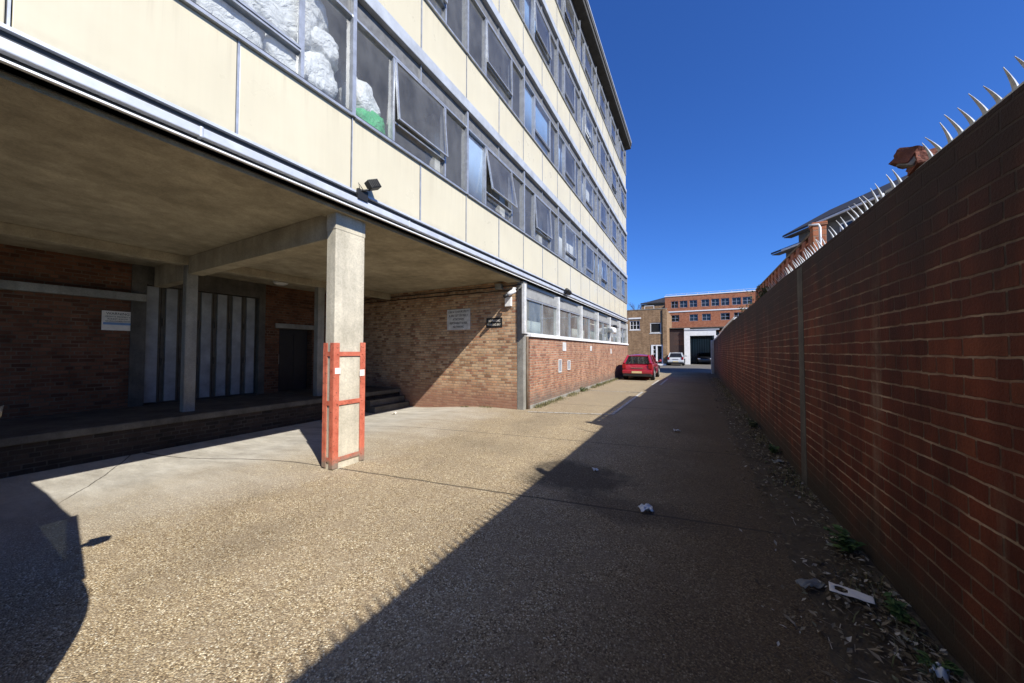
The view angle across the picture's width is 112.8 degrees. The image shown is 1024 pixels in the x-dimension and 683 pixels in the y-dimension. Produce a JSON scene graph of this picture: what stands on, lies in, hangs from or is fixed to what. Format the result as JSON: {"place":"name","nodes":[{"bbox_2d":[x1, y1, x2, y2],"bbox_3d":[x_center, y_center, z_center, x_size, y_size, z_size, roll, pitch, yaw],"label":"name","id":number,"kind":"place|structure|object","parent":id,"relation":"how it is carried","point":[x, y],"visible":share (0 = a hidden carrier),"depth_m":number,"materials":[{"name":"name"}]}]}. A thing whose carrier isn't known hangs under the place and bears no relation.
{"place":"outdoors","nodes":[
{"label":"outdoors","id":0,"kind":"place"},
{"bbox_2d":[0,371,847,682],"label":"alley","id":1,"kind":"structure","parent":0,"point":[446,543],"depth_m":2.62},
{"bbox_2d":[528,379,667,414],"bbox_3d":[4.650,1.986,14.175,2.557,0.001,13.354,-1,-2,28],"label":"road marking","id":2,"kind":"object","parent":1,"relation":"on","point":[621,407],"visible":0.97,"depth_m":10.10,"materials":[{"name":"paint"}]},
{"bbox_2d":[622,354,661,379],"bbox_3d":[7.726,1.448,20.198,2.005,1.426,4.220,-1,-2,28],"label":"parked car","id":3,"kind":"object","parent":1,"relation":"on","point":[640,365],"visible":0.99,"depth_m":18.58,"materials":[{"name":"red paint"}]},
{"bbox_2d":[638,503,653,511],"bbox_3d":[1.338,1.661,3.394,0.127,0.056,0.125,0,-2,3],"label":"crumpled paper","id":4,"kind":"object","parent":1,"relation":"on","point":[646,507],"visible":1,"depth_m":3.39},
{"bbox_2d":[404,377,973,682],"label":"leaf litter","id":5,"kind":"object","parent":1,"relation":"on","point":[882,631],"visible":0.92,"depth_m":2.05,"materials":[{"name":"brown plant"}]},
{"bbox_2d":[828,581,874,603],"bbox_3d":[2.115,1.568,2.122,0.200,0.012,0.112,-1,-2,40],"label":"litter card","id":6,"kind":"object","parent":5,"relation":"on","point":[860,595],"visible":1,"depth_m":2.11,"materials":[{"name":"paper"}]},
{"bbox_2d":[929,662,949,682],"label":"plastic wrapper","id":7,"kind":"object","parent":5,"relation":"on","point":[940,671],"visible":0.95,"depth_m":1.58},
{"bbox_2d":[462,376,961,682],"bbox_3d":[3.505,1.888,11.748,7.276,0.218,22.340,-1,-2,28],"label":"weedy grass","id":8,"kind":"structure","parent":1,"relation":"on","point":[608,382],"depth_m":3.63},
{"bbox_2d":[711,340,713,373],"bbox_3d":[14.088,1.115,23.793,0.280,2.400,0.400,-1,-2,28],"label":"gate post","id":9,"kind":"object","parent":1,"relation":"on","point":[712,356],"visible":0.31,"depth_m":23.64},
{"bbox_2d":[704,374,974,682],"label":"verge soil","id":10,"kind":"structure","parent":1,"relation":"on","point":[795,547],"depth_m":2.43,"materials":[{"name":"soil"}]},
{"bbox_2d":[747,418,758,426],"bbox_3d":[4.809,1.625,6.790,0.215,0.214,0.403,-1,-2,34],"label":"weed plant","id":11,"kind":"object","parent":10,"relation":"on","point":[751,423],"visible":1,"depth_m":6.74,"materials":[{"name":"green plant"}]},
{"bbox_2d":[768,444,782,452],"bbox_3d":[3.930,1.620,5.082,0.188,0.128,0.260,-1,-2,28],"label":"weed plant","id":12,"kind":"object","parent":10,"relation":"on","point":[773,449],"visible":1,"depth_m":5.09,"materials":[{"name":"green plant"}]},
{"bbox_2d":[795,578,825,588],"bbox_3d":[2.008,1.623,2.281,0.161,0.041,0.080,0,-2,-2],"label":"plastic wrapper","id":13,"kind":"object","parent":10,"relation":"on","point":[804,583],"visible":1,"depth_m":2.28,"materials":[{"name":"grey plastic"}]},
{"bbox_2d":[823,524,865,554],"bbox_3d":[2.554,1.534,2.602,0.230,0.162,0.292,-1,-2,28],"label":"weed plant","id":14,"kind":"object","parent":10,"relation":"on","point":[846,543],"visible":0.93,"depth_m":2.60,"materials":[{"name":"green plant"}]},
{"bbox_2d":[883,592,920,626],"bbox_3d":[2.207,1.535,1.917,0.122,0.121,0.232,-1,-2,28],"label":"weed plant","id":15,"kind":"object","parent":10,"relation":"on","point":[897,610],"visible":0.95,"depth_m":1.95,"materials":[{"name":"green plant"}]},
{"bbox_2d":[914,650,963,676],"bbox_3d":[2.029,1.547,1.623,0.118,0.081,0.152,0,-2,-13],"label":"weed plant","id":16,"kind":"object","parent":10,"relation":"on","point":[947,662],"visible":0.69,"depth_m":1.62,"materials":[{"name":"green plant"}]},
{"bbox_2d":[713,84,1023,682],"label":"boundary wall","id":17,"kind":"structure","parent":1,"relation":"on","point":[869,367],"depth_m":1.86,"materials":[{"name":"red brick"}]},
{"bbox_2d":[738,291,753,312],"bbox_3d":[7.234,-0.778,10.353,0.536,1.439,2.469,-1,-2,28],"label":"wall shrub","id":18,"kind":"object","parent":17,"relation":"on","point":[742,310],"visible":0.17,"depth_m":10.06,"materials":[{"name":"brown plant"}]},
{"bbox_2d":[752,283,769,301],"bbox_3d":[5.496,-0.740,7.401,0.478,1.096,1.644,-1,-2,28],"label":"bush","id":19,"kind":"object","parent":17,"relation":"on","point":[762,292],"visible":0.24,"depth_m":7.22,"materials":[{"name":"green plant"}]},
{"bbox_2d":[766,266,792,290],"bbox_3d":[4.065,-0.943,5.174,0.106,0.123,1.860,-1,-2,28],"label":"wall spike strip","id":20,"kind":"object","parent":17,"relation":"on","point":[788,271],"depth_m":4.95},
{"bbox_2d":[792,212,854,267],"bbox_3d":[3.171,-0.990,3.521,0.104,0.124,1.860,-1,-2,28],"label":"wall spike strip","id":21,"kind":"object","parent":17,"relation":"on","point":[845,224],"depth_m":3.49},
{"bbox_2d":[849,56,1023,217],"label":"wall spike strip","id":22,"kind":"object","parent":17,"relation":"on","point":[1014,84],"depth_m":1.62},
{"bbox_2d":[889,145,937,175],"bbox_3d":[2.317,-1.057,1.971,0.167,0.178,0.167,-1,-2,28],"label":"broken brick","id":23,"kind":"object","parent":22,"relation":"on","point":[911,160],"visible":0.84,"depth_m":1.95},
{"bbox_2d":[660,363,710,372],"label":"yard","id":24,"kind":"structure","parent":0,"point":[700,367],"depth_m":31.21,"materials":[{"name":"concrete"}]},
{"bbox_2d":[627,308,671,365],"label":"workshop","id":25,"kind":"structure","parent":24,"relation":"on","point":[648,331],"depth_m":39.29,"materials":[{"name":"brown brick"}]},
{"bbox_2d":[629,321,639,330],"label":"window","id":26,"kind":"structure","parent":25,"relation":"in","point":[634,325],"depth_m":40.08,"materials":[{"name":"white paint"}]},
{"bbox_2d":[649,323,661,333],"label":"window","id":27,"kind":"structure","parent":25,"relation":"in","point":[655,328],"depth_m":38.99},
{"bbox_2d":[651,345,662,363],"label":"door","id":28,"kind":"structure","parent":25,"relation":"in","point":[656,350],"depth_m":38.76,"materials":[{"name":"white paint"}]},
{"bbox_2d":[640,297,664,308],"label":"warehouse","id":29,"kind":"structure","parent":24,"relation":"on","point":[657,303],"depth_m":57.93,"materials":[{"name":"metal"}]},
{"bbox_2d":[667,352,686,365],"bbox_3d":[18.704,1.945,38.697,2.205,1.466,4.020,-1,-2,28],"label":"parked car","id":30,"kind":"object","parent":24,"relation":"on","point":[675,357],"visible":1,"depth_m":37.16,"materials":[{"name":"silver metal"}]},
{"bbox_2d":[694,352,710,363],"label":"parked car","id":31,"kind":"object","parent":24,"relation":"on","point":[703,357],"visible":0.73,"depth_m":41.33,"materials":[{"name":"black paint"}]},
{"bbox_2d":[664,290,755,344],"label":"brick office","id":32,"kind":"structure","parent":24,"relation":"on","point":[719,309],"depth_m":48.77,"materials":[{"name":"brick"}]},
{"bbox_2d":[690,314,697,320],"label":"window","id":33,"kind":"structure","parent":32,"relation":"in","point":[693,317],"depth_m":49.56,"materials":[{"name":"glass"}]},
{"bbox_2d":[701,299,708,306],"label":"window","id":34,"kind":"structure","parent":32,"relation":"in","point":[705,302],"depth_m":48.96,"materials":[{"name":"glass"}]},
{"bbox_2d":[702,314,710,320],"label":"window","id":35,"kind":"structure","parent":32,"relation":"in","point":[705,317],"depth_m":48.80,"materials":[{"name":"glass"}]},
{"bbox_2d":[711,299,718,305],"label":"window","id":36,"kind":"structure","parent":32,"relation":"in","point":[714,302],"depth_m":48.37,"materials":[{"name":"glass"}]},
{"bbox_2d":[721,298,728,305],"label":"window","id":37,"kind":"structure","parent":32,"relation":"in","point":[724,301],"depth_m":47.79,"materials":[{"name":"glass"}]},
{"bbox_2d":[721,313,729,319],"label":"window","id":38,"kind":"structure","parent":32,"relation":"in","point":[724,316],"depth_m":47.74,"materials":[{"name":"metal"}]},
{"bbox_2d":[732,297,740,304],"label":"window","id":39,"kind":"structure","parent":32,"relation":"in","point":[735,301],"depth_m":47.12,"materials":[{"name":"metal"}]},
{"bbox_2d":[743,297,751,303],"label":"window","id":40,"kind":"structure","parent":32,"relation":"in","point":[745,299],"depth_m":46.57,"materials":[{"name":"metal"}]},
{"bbox_2d":[669,326,723,363],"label":"garage","id":41,"kind":"structure","parent":0,"point":[693,342],"depth_m":41.44,"materials":[{"name":"white paint"}]},
{"bbox_2d":[690,331,718,362],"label":"ribbed door","id":42,"kind":"structure","parent":41,"relation":"in","point":[698,344],"depth_m":45.58,"materials":[{"name":"grey paint"}]},
{"bbox_2d":[588,0,1023,309],"label":"sky","id":43,"kind":"structure","parent":0,"point":[748,122],"materials":[{"name":"blue"}]},
{"bbox_3d":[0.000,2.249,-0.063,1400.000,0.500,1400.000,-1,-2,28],"label":"ground","id":44,"kind":"structure","parent":0,"visible":0},
{"bbox_2d":[0,0,631,478],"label":"office building","id":45,"kind":"structure","parent":44,"relation":"on","point":[180,178],"depth_m":6.63,"materials":[{"name":"concrete"}]},
{"bbox_2d":[101,310,130,330],"bbox_3d":[-8.641,-0.452,7.453,0.018,0.420,0.460,-1,-2,28],"label":"wall sign","id":46,"kind":"object","parent":45,"relation":"attached to","point":[117,320],"visible":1,"depth_m":7.43,"materials":[{"name":"paper"}]},
{"bbox_2d":[144,286,160,403],"bbox_3d":[-8.520,0.074,8.006,0.115,2.760,0.325,-1,-2,28],"label":"folding door","id":47,"kind":"structure","parent":45,"relation":"in","point":[153,308],"depth_m":8.00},
{"bbox_2d":[158,288,179,402],"bbox_3d":[-8.361,0.082,8.300,0.115,2.760,0.325,-1,-2,28],"label":"folding door","id":48,"kind":"structure","parent":45,"relation":"in","point":[170,298],"depth_m":8.25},
{"bbox_2d":[177,290,182,400],"bbox_3d":[-8.201,0.090,8.595,0.115,2.760,0.325,-1,-2,28],"label":"folding door","id":49,"kind":"structure","parent":45,"relation":"in","point":[181,291],"depth_m":8.46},
{"bbox_2d":[195,292,212,398],"bbox_3d":[-8.042,0.098,8.889,0.115,2.760,0.325,-1,-2,28],"label":"folding door","id":50,"kind":"structure","parent":45,"relation":"in","point":[205,300],"depth_m":8.85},
{"bbox_2d":[211,294,228,396],"bbox_3d":[-7.883,0.107,9.184,0.115,2.760,0.325,-1,-2,28],"label":"folding door","id":51,"kind":"structure","parent":45,"relation":"in","point":[220,302],"depth_m":9.14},
{"bbox_2d":[194,0,264,48],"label":"rubble sack","id":52,"kind":"object","parent":45,"relation":"on","point":[233,18],"visible":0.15,"depth_m":3.53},
{"bbox_2d":[226,296,242,395],"bbox_3d":[-7.723,0.115,9.478,0.115,2.760,0.325,-1,-2,28],"label":"folding door","id":53,"kind":"structure","parent":45,"relation":"in","point":[235,305],"depth_m":9.43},
{"bbox_2d":[241,297,255,394],"bbox_3d":[-7.564,0.123,9.773,0.115,2.760,0.325,-1,-2,28],"label":"folding door","id":54,"kind":"structure","parent":45,"relation":"in","point":[249,304],"depth_m":9.72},
{"bbox_2d":[179,0,352,115],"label":"window","id":55,"kind":"structure","parent":45,"relation":"in","point":[342,6],"depth_m":3.87,"materials":[{"name":"metal"}]},
{"bbox_2d":[262,33,310,79],"bbox_3d":[-2.886,-3.344,4.168,0.643,0.652,0.686,-1,-2,28],"label":"rubble sack","id":56,"kind":"object","parent":45,"relation":"on","point":[278,50],"visible":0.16,"depth_m":3.92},
{"bbox_2d":[250,0,316,49],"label":"rubble sack","id":57,"kind":"object","parent":56,"relation":"on","point":[280,15],"visible":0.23,"depth_m":3.98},
{"bbox_2d":[278,329,306,390],"bbox_3d":[-7.082,0.575,10.903,0.075,1.940,0.980,-1,-2,28],"label":"door","id":58,"kind":"structure","parent":45,"relation":"in","point":[292,371],"depth_m":10.92,"materials":[{"name":"black wood"}]},
{"bbox_2d":[304,50,337,98],"bbox_3d":[-2.701,-3.416,4.455,0.589,0.656,0.647,-1,-2,28],"label":"rubble sack","id":59,"kind":"object","parent":45,"relation":"on","point":[321,76],"visible":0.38,"depth_m":4.33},
{"bbox_2d":[310,26,338,73],"bbox_3d":[-2.615,-3.856,4.545,0.511,0.568,0.546,-1,-2,28],"label":"rubble sack","id":60,"kind":"object","parent":59,"relation":"on","point":[324,43],"visible":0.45,"depth_m":4.41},
{"bbox_2d":[306,0,328,32],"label":"rubble sack","id":61,"kind":"object","parent":60,"relation":"on","point":[319,10],"visible":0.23,"depth_m":4.42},
{"bbox_2d":[321,343,365,469],"bbox_3d":[-2.374,0.863,4.822,0.247,1.703,0.497,-1,-2,28],"label":"column guard","id":62,"kind":"object","parent":45,"relation":"attached to","point":[333,403],"visible":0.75,"depth_m":4.63,"materials":[{"name":"red paint"}]},
{"bbox_2d":[356,179,381,202],"bbox_3d":[-1.976,-2.119,4.725,0.185,0.340,0.295,-1,-2,28],"label":"floodlight","id":63,"kind":"object","parent":45,"relation":"attached to","point":[370,185],"visible":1,"depth_m":4.69,"materials":[{"name":"black plastic"}]},
{"bbox_2d":[356,108,385,133],"bbox_3d":[-2.309,-3.233,5.245,0.650,0.712,0.666,-1,-2,28],"label":"green sack","id":64,"kind":"object","parent":45,"relation":"on","point":[374,119],"visible":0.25,"depth_m":5.07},
{"bbox_2d":[338,76,380,115],"bbox_3d":[-2.333,-3.566,5.186,0.614,0.715,0.582,-1,-2,28],"label":"rubble sack","id":65,"kind":"object","parent":64,"relation":"on","point":[365,100],"visible":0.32,"depth_m":4.96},
{"bbox_2d":[345,0,466,193],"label":"window","id":66,"kind":"structure","parent":45,"relation":"in","point":[362,21],"depth_m":5.31,"materials":[{"name":"metal"}]},
{"bbox_2d":[366,288,520,302],"bbox_3d":[-2.796,-1.412,10.953,6.901,0.094,0.027,-1,-2,28],"label":"cable","id":67,"kind":"object","parent":45,"relation":"attached to","point":[443,296],"visible":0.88,"depth_m":10.59,"materials":[{"name":"black plastic"}]},
{"bbox_2d":[366,284,520,299],"bbox_3d":[-2.796,-1.533,10.956,6.901,0.078,0.027,-1,-2,28],"label":"cable","id":68,"kind":"object","parent":45,"relation":"attached to","point":[450,291],"visible":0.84,"depth_m":10.44,"materials":[{"name":"black plastic"}]},
{"bbox_2d":[425,0,467,52],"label":"window","id":69,"kind":"structure","parent":45,"relation":"in","point":[442,4],"depth_m":6.41,"materials":[{"name":"metal"}]},
{"bbox_2d":[447,308,469,329],"bbox_3d":[-1.627,-0.667,10.330,0.870,0.630,0.014,-1,-2,28],"label":"wall sign","id":70,"kind":"object","parent":45,"relation":"attached to","point":[458,319],"visible":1,"depth_m":10.32,"materials":[{"name":"white plastic"}]},
{"bbox_2d":[461,111,523,232],"bbox_3d":[-0.288,-3.837,8.084,0.306,1.747,2.628,-1,-2,28],"label":"window","id":71,"kind":"structure","parent":45,"relation":"in","point":[489,146],"depth_m":7.60,"materials":[{"name":"metal"}]},
{"bbox_2d":[462,0,523,126],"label":"window","id":72,"kind":"structure","parent":45,"relation":"in","point":[488,23],"depth_m":7.89,"materials":[{"name":"metal"}]},
{"bbox_2d":[486,317,501,327],"bbox_3d":[-0.509,-0.539,9.722,0.530,0.280,0.014,-1,-2,28],"label":"wall sign","id":73,"kind":"object","parent":45,"relation":"attached to","point":[493,322],"visible":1,"depth_m":9.72,"materials":[{"name":"black plastic"}]},
{"bbox_2d":[505,297,511,306],"bbox_3d":[-0.099,-1.106,9.478,0.200,0.260,0.078,-1,-2,28],"label":"alarm box","id":74,"kind":"object","parent":45,"relation":"attached to","point":[508,301],"visible":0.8,"depth_m":9.43,"materials":[{"name":"white paint"}]},
{"bbox_2d":[503,287,515,297],"bbox_3d":[-0.027,-1.308,9.067,0.428,0.337,0.223,1,-2,-32],"label":"security camera","id":75,"kind":"object","parent":45,"relation":"attached to","point":[510,292],"visible":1,"depth_m":9.00,"materials":[{"name":"white paint"}]},
{"bbox_2d":[511,0,523,21],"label":"window","id":76,"kind":"structure","parent":45,"relation":"in","point":[513,2],"depth_m":9.07,"materials":[{"name":"metal"}]},
{"bbox_2d":[526,336,528,408],"bbox_3d":[0.421,0.862,9.370,0.074,2.000,0.069,-1,-2,28],"label":"downpipe","id":77,"kind":"object","parent":45,"relation":"attached to","point":[527,358],"visible":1,"depth_m":9.35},
{"bbox_2d":[519,65,557,170],"bbox_3d":[0.892,-6.711,10.505,0.155,1.747,2.628,-1,-2,28],"label":"window","id":78,"kind":"structure","parent":45,"relation":"in","point":[525,81],"depth_m":10.01,"materials":[{"name":"metal"}]},
{"bbox_2d":[519,0,557,86],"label":"window","id":79,"kind":"structure","parent":45,"relation":"in","point":[535,4],"depth_m":10.52,"materials":[{"name":"metal"}]},
{"bbox_2d":[519,171,558,256],"bbox_3d":[0.914,-3.772,10.411,0.204,1.747,2.628,-1,-2,28],"label":"window","id":80,"kind":"structure","parent":45,"relation":"in","point":[536,194],"depth_m":9.91,"materials":[{"name":"metal"}]},
{"bbox_2d":[522,283,560,338],"bbox_3d":[0.910,-0.819,10.337,0.250,1.425,2.652,-1,-2,28],"label":"window","id":81,"kind":"structure","parent":45,"relation":"in","point":[528,295],"depth_m":9.96,"materials":[{"name":"metal"}]},
{"bbox_2d":[558,359,561,372],"bbox_3d":[1.621,0.821,11.463,0.024,0.440,0.300,-1,-2,28],"label":"vent grille","id":82,"kind":"object","parent":45,"relation":"attached to","point":[559,366],"visible":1,"depth_m":11.41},
{"bbox_2d":[554,122,580,200],"bbox_3d":[2.139,-6.646,12.809,0.155,1.747,2.628,-1,-2,28],"label":"window","id":83,"kind":"structure","parent":45,"relation":"in","point":[559,135],"depth_m":12.30,"materials":[{"name":"metal"}]},
{"bbox_2d":[554,38,580,129],"bbox_3d":[2.139,-9.585,12.891,0.155,1.747,2.628,-1,-2,28],"label":"window","id":84,"kind":"structure","parent":45,"relation":"in","point":[558,53],"depth_m":12.41,"materials":[{"name":"metal"}]},
{"bbox_2d":[554,207,581,272],"bbox_3d":[2.146,-3.708,12.723,0.170,1.747,2.628,-1,-2,28],"label":"window","id":85,"kind":"structure","parent":45,"relation":"in","point":[566,223],"depth_m":12.21,"materials":[{"name":"metal"}]},
{"bbox_2d":[557,0,579,60],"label":"window","id":86,"kind":"structure","parent":45,"relation":"in","point":[572,34],"depth_m":13.20,"materials":[{"name":"metal"}]},
{"bbox_2d":[554,297,583,340],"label":"window","id":87,"kind":"structure","parent":45,"relation":"in","point":[561,306],"depth_m":11.90,"materials":[{"name":"metal"}]},
{"bbox_2d":[577,160,596,221],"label":"window","id":88,"kind":"structure","parent":45,"relation":"in","point":[586,178],"depth_m":14.59,"materials":[{"name":"metal"}]},
{"bbox_2d":[577,89,596,161],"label":"window","id":89,"kind":"structure","parent":45,"relation":"in","point":[580,102],"depth_m":14.71,"materials":[{"name":"metal"}]},
{"bbox_2d":[577,20,596,100],"bbox_3d":[3.386,-12.460,15.277,0.155,1.747,2.628,-1,-2,28],"label":"window","id":90,"kind":"structure","parent":45,"relation":"in","point":[580,36],"depth_m":14.78,"materials":[{"name":"metal"}]},
{"bbox_2d":[578,231,597,283],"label":"window","id":91,"kind":"structure","parent":45,"relation":"in","point":[586,243],"depth_m":14.52,"materials":[{"name":"metal"}]},
{"bbox_2d":[577,306,599,342],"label":"window","id":92,"kind":"structure","parent":45,"relation":"in","point":[585,314],"depth_m":14.20,"materials":[{"name":"metal"}]},
{"bbox_2d":[593,67,608,131],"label":"window","id":93,"kind":"structure","parent":45,"relation":"in","point":[597,86],"depth_m":17.07,"materials":[{"name":"metal"}]},
{"bbox_2d":[594,126,608,184],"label":"window","id":94,"kind":"structure","parent":45,"relation":"in","point":[596,136],"depth_m":16.99,"materials":[{"name":"metal"}]},
{"bbox_2d":[594,187,609,237],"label":"window","id":95,"kind":"structure","parent":45,"relation":"in","point":[598,200],"depth_m":16.90,"materials":[{"name":"metal"}]},
{"bbox_2d":[595,248,609,291],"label":"window","id":96,"kind":"structure","parent":45,"relation":"in","point":[600,256],"depth_m":16.81,"materials":[{"name":"metal"}]},
{"bbox_2d":[594,312,611,343],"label":"window","id":97,"kind":"structure","parent":45,"relation":"in","point":[603,320],"depth_m":16.46,"materials":[{"name":"metal"}]},
{"bbox_2d":[607,325,616,333],"bbox_3d":[5.453,-0.649,18.168,0.553,0.505,0.570,1,-2,-28],"label":"wall fan","id":98,"kind":"object","parent":45,"relation":"attached to","point":[612,329],"depth_m":18.00,"materials":[{"name":"white paint"}]},
{"bbox_2d":[606,101,617,155],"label":"window","id":99,"kind":"structure","parent":45,"relation":"in","point":[609,118],"depth_m":19.38,"materials":[{"name":"metal"}]},
{"bbox_2d":[606,154,618,202],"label":"window","id":100,"kind":"structure","parent":45,"relation":"in","point":[608,163],"depth_m":19.28,"materials":[{"name":"metal"}]},
{"bbox_2d":[607,207,618,250],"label":"window","id":101,"kind":"structure","parent":45,"relation":"in","point":[610,218],"depth_m":19.20,"materials":[{"name":"metal"}]},
{"bbox_2d":[607,261,619,298],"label":"window","id":102,"kind":"structure","parent":45,"relation":"in","point":[610,270],"depth_m":19.11,"materials":[{"name":"metal"}]},
{"bbox_2d":[607,317,620,344],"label":"window","id":103,"kind":"structure","parent":45,"relation":"in","point":[612,323],"depth_m":18.43,"materials":[{"name":"metal"}]},
{"bbox_2d":[616,129,625,175],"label":"window","id":104,"kind":"structure","parent":45,"relation":"in","point":[619,146],"depth_m":21.76,"materials":[{"name":"metal"}]},
{"bbox_2d":[616,176,626,217],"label":"window","id":105,"kind":"structure","parent":45,"relation":"in","point":[620,189],"depth_m":21.81,"materials":[{"name":"metal"}]},
{"bbox_2d":[617,271,626,303],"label":"window","id":106,"kind":"structure","parent":45,"relation":"in","point":[620,278],"depth_m":21.42,"materials":[{"name":"metal"}]},
{"bbox_2d":[617,223,626,260],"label":"window","id":107,"kind":"structure","parent":45,"relation":"in","point":[620,232],"depth_m":21.72,"materials":[{"name":"metal"}]},
{"bbox_2d":[617,321,628,344],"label":"window","id":108,"kind":"structure","parent":45,"relation":"in","point":[625,327],"depth_m":21.62,"materials":[{"name":"metal"}]},
{"bbox_2d":[755,233,810,300],"bbox_3d":[5.341,0.174,6.795,0.112,3.248,5.120,-1,-2,28],"label":"ribbed fence","id":109,"kind":"object","parent":44,"relation":"on","point":[797,251],"visible":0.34,"depth_m":5.81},
{"bbox_2d":[771,241,801,256],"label":"terraced house","id":110,"kind":"structure","parent":44,"relation":"on","point":[788,250],"depth_m":22.30,"materials":[{"name":"stone"}]},
{"bbox_2d":[809,221,827,254],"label":"brick pier","id":111,"kind":"structure","parent":44,"relation":"on","point":[814,232],"depth_m":4.48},
{"bbox_2d":[808,224,821,246],"bbox_3d":[3.585,-1.120,4.020,0.116,0.563,0.033,-1,-2,40],"label":"vent pipe","id":112,"kind":"object","parent":111,"relation":"attached to","point":[820,233],"visible":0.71,"depth_m":3.99,"materials":[{"name":"white paint"}]},
{"bbox_2d":[782,175,907,241],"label":"terraced house","id":113,"kind":"structure","parent":44,"relation":"on","point":[831,217],"depth_m":18.85,"materials":[{"name":"tile"},{"name":"red brick"},{"name":"white paint"}]},
{"bbox_2d":[840,217,856,231],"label":"window","id":114,"kind":"structure","parent":113,"relation":"in","point":[848,222],"depth_m":18.34,"materials":[{"name":"white paint"}]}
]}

